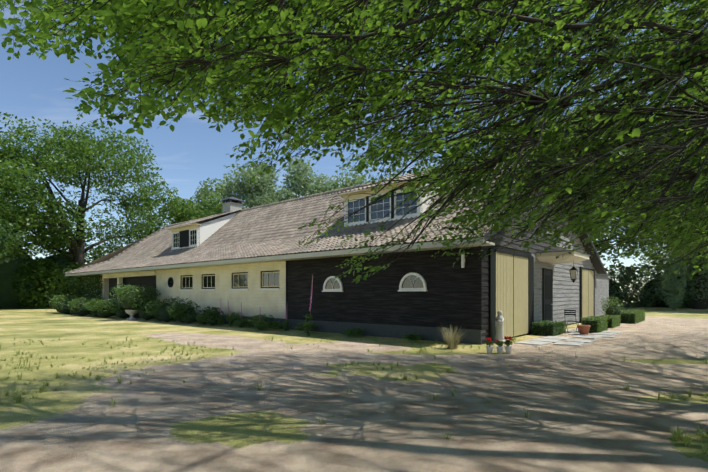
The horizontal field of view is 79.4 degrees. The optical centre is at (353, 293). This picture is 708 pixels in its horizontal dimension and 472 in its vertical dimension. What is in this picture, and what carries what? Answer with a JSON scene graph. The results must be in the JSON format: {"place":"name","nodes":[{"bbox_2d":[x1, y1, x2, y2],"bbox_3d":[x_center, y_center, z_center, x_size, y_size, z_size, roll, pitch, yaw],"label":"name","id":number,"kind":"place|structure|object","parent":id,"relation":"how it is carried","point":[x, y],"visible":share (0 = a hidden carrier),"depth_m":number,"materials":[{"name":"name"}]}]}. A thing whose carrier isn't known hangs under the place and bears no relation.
{"place":"outdoors","nodes":[
{"label":"outdoors","id":0,"kind":"place"},
{"bbox_2d":[75,274,102,299],"bbox_3d":[-20.488,0.033,32.886,5.121,3.026,0.391,0,0,40],"label":"hedge","id":1,"kind":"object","parent":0,"point":[96,285],"depth_m":32.59,"materials":[{"name":"green plant"}]},
{"bbox_2d":[108,283,160,309],"bbox_3d":[-12.800,0.233,24.873,2.405,1.647,2.500,0,0,-2],"label":"urn shrub","id":2,"kind":"object","parent":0,"point":[129,288],"depth_m":24.41,"materials":[{"name":"green plant"}]},
{"bbox_2d":[82,261,285,318],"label":"wall","id":3,"kind":"structure","parent":0,"point":[253,299],"depth_m":21.74,"materials":[{"name":"beige paint"}]},
{"bbox_2d":[179,270,279,290],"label":"windows","id":4,"kind":"structure","parent":3,"relation":"in","point":[269,280],"depth_m":20.81,"materials":[{"name":"white wood"}]},
{"bbox_2d":[70,234,596,273],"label":"roof","id":5,"kind":"structure","parent":3,"relation":"on","point":[108,256],"depth_m":26.44,"materials":[{"name":"wood"}]},
{"bbox_2d":[65,152,521,274],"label":"ridge tiles","id":6,"kind":"object","parent":5,"relation":"on","point":[308,196],"visible":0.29,"depth_m":27.76,"materials":[{"name":"brown tile"}]},
{"bbox_2d":[66,154,535,273],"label":"roof front","id":7,"kind":"structure","parent":5,"relation":"on","point":[266,230],"depth_m":22.64,"materials":[{"name":"tile"}]},
{"bbox_2d":[166,212,238,249],"bbox_3d":[-10.338,-4.328,29.144,4.935,2.720,4.934,0,0,-2],"label":"dormer","id":8,"kind":"object","parent":7,"relation":"on","point":[197,234],"visible":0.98,"depth_m":27.92,"materials":[{"name":"white paint"}]},
{"bbox_2d":[167,210,238,227],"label":"dormer roof","id":9,"kind":"structure","parent":8,"relation":"attached to","point":[202,219],"depth_m":28.54,"materials":[{"name":"tile"}]},
{"bbox_2d":[220,193,244,216],"bbox_3d":[-8.616,-6.048,30.173,1.360,2.160,1.360,0,0,40],"label":"chimney","id":10,"kind":"object","parent":7,"relation":"on","point":[230,204],"visible":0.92,"depth_m":29.86,"materials":[{"name":"paint"}]},
{"bbox_2d":[337,173,446,225],"bbox_3d":[1.934,-4.328,18.878,5.383,2.720,5.334,0,0,-2],"label":"dormer","id":11,"kind":"object","parent":7,"relation":"on","point":[379,214],"visible":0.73,"depth_m":17.80,"materials":[{"name":"white"}]},
{"bbox_2d":[337,166,445,193],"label":"dormer roof","id":12,"kind":"structure","parent":11,"relation":"attached to","point":[405,177],"depth_m":18.32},
{"bbox_2d":[65,158,605,275],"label":"roof trim","id":13,"kind":"structure","parent":5,"relation":"attached to","point":[595,259],"depth_m":17.98,"materials":[{"name":"white wood"}]},
{"bbox_2d":[114,315,484,344],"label":"plinth wall","id":14,"kind":"structure","parent":0,"point":[472,336],"depth_m":14.95,"materials":[{"name":"grey concrete"}]},
{"bbox_2d":[0,0,703,292],"label":"sky","id":15,"kind":"structure","parent":0,"point":[194,152],"materials":[{"name":"blue"}]},
{"bbox_2d":[0,294,707,471],"bbox_3d":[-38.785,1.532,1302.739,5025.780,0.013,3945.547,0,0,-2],"label":"ground","id":16,"kind":"structure","parent":0,"point":[217,411],"depth_m":6.12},
{"bbox_2d":[0,217,27,263],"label":"tree","id":17,"kind":"object","parent":16,"relation":"on","point":[5,250],"visible":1,"depth_m":32.35,"materials":[{"name":"green plant"}]},
{"bbox_2d":[0,193,32,253],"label":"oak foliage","id":18,"kind":"object","parent":16,"relation":"on","point":[7,230],"visible":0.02,"depth_m":48.30,"materials":[{"name":"green plant"}]},
{"bbox_2d":[0,250,85,308],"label":"understory","id":19,"kind":"object","parent":16,"relation":"on","point":[8,299],"visible":0.12,"depth_m":43.59,"materials":[{"name":"green plant"}]},
{"bbox_2d":[11,257,96,308],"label":"understory","id":20,"kind":"object","parent":16,"relation":"on","point":[38,263],"visible":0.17,"depth_m":43.12,"materials":[{"name":"green plant"}]},
{"bbox_2d":[49,293,84,313],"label":"porch shrub leaves","id":21,"kind":"object","parent":16,"relation":"on","point":[56,300],"depth_m":32.02,"materials":[{"name":"green plant"}]},
{"bbox_2d":[67,296,105,315],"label":"porch shrub leaves","id":22,"kind":"object","parent":16,"relation":"on","point":[74,302],"depth_m":29.19,"materials":[{"name":"green plant"}]},
{"bbox_2d":[82,302,98,315],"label":"porch shrub leaves","id":23,"kind":"object","parent":16,"relation":"on","point":[89,311],"depth_m":28.39,"materials":[{"name":"green plant"}]},
{"bbox_2d":[0,112,196,298],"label":"oak","id":24,"kind":"object","parent":16,"relation":"on","point":[73,154],"depth_m":43.94,"materials":[{"name":"green plant"}]},
{"bbox_2d":[85,298,120,317],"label":"porch shrub leaves","id":25,"kind":"object","parent":16,"relation":"on","point":[102,304],"depth_m":26.72,"materials":[{"name":"green plant"}]},
{"bbox_2d":[109,303,138,317],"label":"porch shrub leaves","id":26,"kind":"object","parent":16,"relation":"on","point":[117,308],"depth_m":26.32,"materials":[{"name":"green plant"}]},
{"bbox_2d":[125,309,138,319],"bbox_3d":[-12.966,1.232,24.895,0.760,0.600,0.748,0,0,-2],"label":"stone urn","id":27,"kind":"object","parent":16,"relation":"on","point":[131,313],"visible":0.92,"depth_m":24.70,"materials":[{"name":"grey stone"}]},
{"bbox_2d":[126,287,161,319],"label":"wall shrub leaves","id":28,"kind":"object","parent":16,"relation":"on","point":[139,302],"depth_m":24.37,"materials":[{"name":"green plant"}]},
{"bbox_2d":[146,304,161,320],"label":"wall shrub leaves","id":29,"kind":"object","parent":16,"relation":"on","point":[152,309],"depth_m":23.98,"materials":[{"name":"green plant"}]},
{"bbox_2d":[145,296,181,321],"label":"wall shrub leaves","id":30,"kind":"object","parent":16,"relation":"on","point":[168,300],"depth_m":23.01,"materials":[{"name":"green plant"}]},
{"bbox_2d":[166,298,200,323],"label":"wall shrub leaves","id":31,"kind":"object","parent":16,"relation":"on","point":[188,305],"depth_m":21.62,"materials":[{"name":"green plant"}]},
{"bbox_2d":[154,196,222,227],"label":"tree foliage","id":32,"kind":"object","parent":16,"relation":"on","point":[217,209],"visible":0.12,"depth_m":51.98,"materials":[{"name":"green plant"}]},
{"bbox_2d":[194,312,207,323],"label":"wall shrub leaves","id":33,"kind":"object","parent":16,"relation":"on","point":[197,317],"depth_m":21.14,"materials":[{"name":"green plant"}]},
{"bbox_2d":[200,306,225,324],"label":"wall shrub leaves","id":34,"kind":"object","parent":16,"relation":"on","point":[209,311],"depth_m":20.47,"materials":[{"name":"green plant"}]},
{"bbox_2d":[217,299,223,325],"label":"foxglove leaves","id":35,"kind":"object","parent":16,"relation":"on","point":[220,321],"depth_m":20.42,"materials":[{"name":"green plant"}]},
{"bbox_2d":[227,301,234,326],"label":"foxglove leaves","id":36,"kind":"object","parent":16,"relation":"on","point":[230,321],"depth_m":19.67,"materials":[{"name":"green plant"}]},
{"bbox_2d":[224,311,245,322],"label":"wall plant leaves","id":37,"kind":"object","parent":16,"relation":"on","point":[235,315],"visible":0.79,"depth_m":20.02,"materials":[{"name":"green plant"}]},
{"bbox_2d":[233,318,252,325],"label":"wall plant leaves","id":38,"kind":"object","parent":16,"relation":"on","point":[242,322],"visible":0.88,"depth_m":19.20,"materials":[{"name":"green plant"}]},
{"bbox_2d":[247,314,275,325],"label":"wall plant leaves","id":39,"kind":"object","parent":16,"relation":"on","point":[263,318],"visible":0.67,"depth_m":18.42,"materials":[{"name":"green plant"}]},
{"bbox_2d":[254,321,271,328],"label":"wall plant leaves","id":40,"kind":"object","parent":16,"relation":"on","point":[261,324],"visible":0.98,"depth_m":17.65,"materials":[{"name":"green plant"}]},
{"bbox_2d":[268,321,282,328],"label":"wall plant leaves","id":41,"kind":"object","parent":16,"relation":"on","point":[276,324],"visible":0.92,"depth_m":17.75,"materials":[{"name":"green plant"}]},
{"bbox_2d":[281,305,289,330],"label":"foxglove leaves","id":42,"kind":"object","parent":16,"relation":"on","point":[285,326],"depth_m":17.56,"materials":[{"name":"green plant"}]},
{"bbox_2d":[293,323,317,330],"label":"wall plant leaves","id":43,"kind":"object","parent":16,"relation":"on","point":[301,328],"visible":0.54,"depth_m":16.82,"materials":[{"name":"green plant"}]},
{"bbox_2d":[303,276,313,335],"bbox_3d":[-1.643,0.412,15.364,0.400,2.262,0.428,0,0,-2],"label":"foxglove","id":44,"kind":"object","parent":16,"relation":"on","point":[308,327],"depth_m":15.34,"materials":[{"name":"green plant"}]},
{"bbox_2d":[342,328,364,336],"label":"wall plant leaves","id":45,"kind":"object","parent":16,"relation":"on","point":[353,332],"visible":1,"depth_m":15.14,"materials":[{"name":"green plant"}]},
{"bbox_2d":[0,0,707,285],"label":"beech tree","id":46,"kind":"object","parent":16,"relation":"on","point":[700,121],"visible":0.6,"depth_m":5.02,"materials":[{"name":"green plant"}]},
{"bbox_2d":[0,335,707,471],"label":"grass tufts","id":47,"kind":"object","parent":16,"relation":"on","point":[677,434],"visible":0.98,"depth_m":7.91,"materials":[{"name":"green plant"}]},
{"bbox_2d":[402,334,421,340],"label":"wall plant leaves","id":48,"kind":"object","parent":16,"relation":"on","point":[412,337],"visible":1,"depth_m":13.70,"materials":[{"name":"green plant"}]},
{"bbox_2d":[485,338,498,353],"bbox_3d":[3.528,1.325,10.948,0.344,0.412,0.261,0,0,-2],"label":"flower pot","id":49,"kind":"object","parent":16,"relation":"on","point":[489,349],"depth_m":10.88,"materials":[{"name":"white ceramic"}]},
{"bbox_2d":[494,310,504,343],"bbox_3d":[4.497,1.024,13.168,0.294,1.015,0.293,0,0,-2],"label":"mary statue","id":50,"kind":"object","parent":16,"relation":"on","point":[499,320],"visible":0.98,"depth_m":13.09,"materials":[{"name":"stone"}]},
{"bbox_2d":[495,339,503,353],"bbox_3d":[3.721,1.352,10.897,0.228,0.360,0.248,0,0,-2],"label":"flower pot","id":51,"kind":"object","parent":16,"relation":"on","point":[499,349],"depth_m":10.85,"materials":[{"name":"white ceramic"}]},
{"bbox_2d":[504,336,512,353],"bbox_3d":[3.981,1.309,10.961,0.258,0.446,0.225,0,0,-2],"label":"flower pot","id":52,"kind":"object","parent":16,"relation":"on","point":[508,349],"depth_m":10.92,"materials":[{"name":"white ceramic"}]},
{"bbox_2d":[532,320,565,335],"bbox_3d":[7.410,1.289,16.165,1.716,0.542,1.780,0,0,-2],"label":"hedge","id":53,"kind":"object","parent":16,"relation":"on","point":[555,324],"depth_m":15.67,"materials":[{"name":"green plant"}]},
{"bbox_2d":[514,329,620,345],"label":"flagstones","id":54,"kind":"object","parent":16,"relation":"on","point":[557,340],"visible":0.73,"depth_m":14.03,"materials":[{"name":"stone"}]},
{"bbox_2d":[577,325,590,334],"bbox_3d":[8.561,1.352,15.883,0.440,0.360,0.433,0,0,-2],"label":"terracotta pot","id":55,"kind":"object","parent":54,"relation":"on","point":[583,329],"visible":0.94,"depth_m":15.74,"materials":[{"name":"brown ceramic"}]},
{"bbox_2d":[581,316,607,332],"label":"box hedge leaves","id":56,"kind":"object","parent":54,"relation":"on","point":[601,326],"visible":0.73,"depth_m":16.86,"materials":[{"name":"green plant"}]},
{"bbox_2d":[583,320,605,332],"bbox_3d":[9.785,1.307,17.336,0.500,0.490,1.900,0,0,40],"label":"box hedge","id":57,"kind":"object","parent":54,"relation":"on","point":[592,327],"visible":0.36,"depth_m":16.54,"materials":[{"name":"green plant"}]},
{"bbox_2d":[564,310,578,332],"bbox_3d":[8.530,1.084,16.702,0.422,0.908,0.478,0,0,10],"label":"bistro chair","id":58,"kind":"object","parent":16,"relation":"on","point":[571,321],"visible":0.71,"depth_m":16.88,"materials":[{"name":"black metal"}]},
{"bbox_2d":[599,314,620,327],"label":"box hedge leaves","id":59,"kind":"object","parent":16,"relation":"on","point":[615,320],"visible":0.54,"depth_m":19.45,"materials":[{"name":"green plant"}]},
{"bbox_2d":[597,296,622,314],"bbox_3d":[14.933,0.884,24.724,1.297,1.515,1.466,0,0,-2],"label":"ball shrub","id":60,"kind":"object","parent":16,"relation":"on","point":[613,303],"depth_m":24.53,"materials":[{"name":"green plant"}]},
{"bbox_2d":[607,318,618,327],"bbox_3d":[11.838,1.337,19.790,0.500,0.430,1.900,0,0,40],"label":"box hedge","id":61,"kind":"object","parent":16,"relation":"on","point":[609,324],"visible":0.07,"depth_m":18.97,"materials":[{"name":"green plant"}]},
{"bbox_2d":[620,309,644,323],"bbox_3d":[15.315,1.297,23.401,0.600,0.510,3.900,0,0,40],"label":"box hedge","id":62,"kind":"object","parent":16,"relation":"on","point":[630,318],"visible":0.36,"depth_m":21.91,"materials":[{"name":"green plant"}]},
{"bbox_2d":[589,234,707,309],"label":"understory","id":63,"kind":"object","parent":16,"relation":"on","point":[671,292],"visible":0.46,"depth_m":46.29,"materials":[{"name":"green plant"}]},
{"bbox_2d":[609,274,707,307],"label":"understory","id":64,"kind":"object","parent":16,"relation":"on","point":[662,304],"visible":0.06,"depth_m":48.60,"materials":[{"name":"green plant"}]},
{"bbox_2d":[692,204,707,308],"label":"tree","id":65,"kind":"object","parent":16,"relation":"on","point":[699,305],"visible":0.08,"depth_m":42.83,"materials":[{"name":"green plant"}]},
{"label":"tree","id":66,"kind":"object","parent":16,"relation":"on","visible":0},
{"bbox_2d":[528,91,685,272],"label":"tree","id":67,"kind":"object","parent":66,"relation":"attached to","point":[617,246],"visible":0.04,"depth_m":44.68,"materials":[{"name":"green plant"}]},
{"bbox_2d":[286,170,596,342],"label":"cladding","id":68,"kind":"structure","parent":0,"point":[456,294],"depth_m":15.22,"materials":[{"name":"black wood"}]},
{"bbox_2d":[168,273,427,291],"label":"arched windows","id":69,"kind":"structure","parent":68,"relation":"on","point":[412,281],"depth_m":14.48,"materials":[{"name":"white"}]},
{"bbox_2d":[461,253,464,267],"bbox_3d":[3.351,-1.023,13.074,0.129,0.450,0.132,0,0,-2],"label":"wall lamp","id":70,"kind":"object","parent":68,"relation":"attached to","point":[462,260],"visible":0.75,"depth_m":13.02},
{"bbox_2d":[489,248,594,342],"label":"doors","id":71,"kind":"structure","parent":68,"relation":"attached to","point":[511,286],"depth_m":15.15,"materials":[{"name":"beige wood"}]},
{"bbox_2d":[536,250,590,263],"bbox_3d":[8.557,-1.458,17.352,1.404,0.340,2.750,0,0,40],"label":"door canopy","id":72,"kind":"object","parent":68,"relation":"attached to","point":[575,256],"visible":0.92,"depth_m":16.62,"materials":[{"name":"paint"}]},
{"bbox_2d":[569,261,577,282],"bbox_3d":[8.811,-0.923,17.107,0.269,0.950,0.269,0,0,40],"label":"hanging lantern","id":73,"kind":"object","parent":72,"relation":"hanging from","point":[573,270],"visible":0.96,"depth_m":17.05,"materials":[{"name":"black metal"}]},
{"bbox_2d":[437,326,466,349],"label":"ornamental grass","id":74,"kind":"object","parent":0,"point":[451,342],"depth_m":11.74,"materials":[{"name":"beige plant"}]},
{"bbox_2d":[596,275,608,315],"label":"wall","id":75,"kind":"structure","parent":0,"point":[602,287],"depth_m":28.16,"materials":[{"name":"white paint"}]},
{"bbox_2d":[613,83,707,270],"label":"tree","id":76,"kind":"object","parent":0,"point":[650,255],"visible":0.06,"depth_m":44.30,"materials":[{"name":"green plant"}]},
{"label":"tree","id":77,"kind":"object","parent":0,"visible":0},
{"bbox_2d":[602,146,696,269],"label":"foliage","id":78,"kind":"object","parent":77,"relation":"on","point":[643,257],"visible":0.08,"depth_m":57.32,"materials":[{"name":"green plant"}]},
{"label":"tree","id":79,"kind":"object","parent":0,"visible":0},
{"bbox_2d":[268,157,337,202],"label":"tree foliage","id":80,"kind":"object","parent":79,"relation":"on","point":[304,184],"visible":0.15,"depth_m":66.30,"materials":[{"name":"green plant"}]},
{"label":"tree","id":81,"kind":"object","parent":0,"visible":0},
{"bbox_2d":[310,165,370,194],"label":"tree foliage","id":82,"kind":"object","parent":81,"relation":"on","point":[359,180],"visible":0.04,"depth_m":58.92,"materials":[{"name":"green plant"}]},
{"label":"tree","id":83,"kind":"object","parent":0,"visible":0},
{"bbox_2d":[139,199,198,233],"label":"tree foliage","id":84,"kind":"object","parent":83,"relation":"on","point":[169,215],"visible":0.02,"depth_m":72.22,"materials":[{"name":"green plant"}]},
{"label":"tree","id":85,"kind":"object","parent":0,"visible":0},
{"bbox_2d":[167,177,242,217],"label":"tree foliage","id":86,"kind":"object","parent":85,"relation":"attached to","point":[205,191],"visible":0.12,"depth_m":57.58,"materials":[{"name":"green plant"}]},
{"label":"tree","id":87,"kind":"object","parent":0,"visible":0},
{"bbox_2d":[216,162,296,208],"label":"tree foliage","id":88,"kind":"object","parent":87,"relation":"attached to","point":[263,184],"visible":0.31,"depth_m":63.00,"materials":[{"name":"green plant"}]}
]}

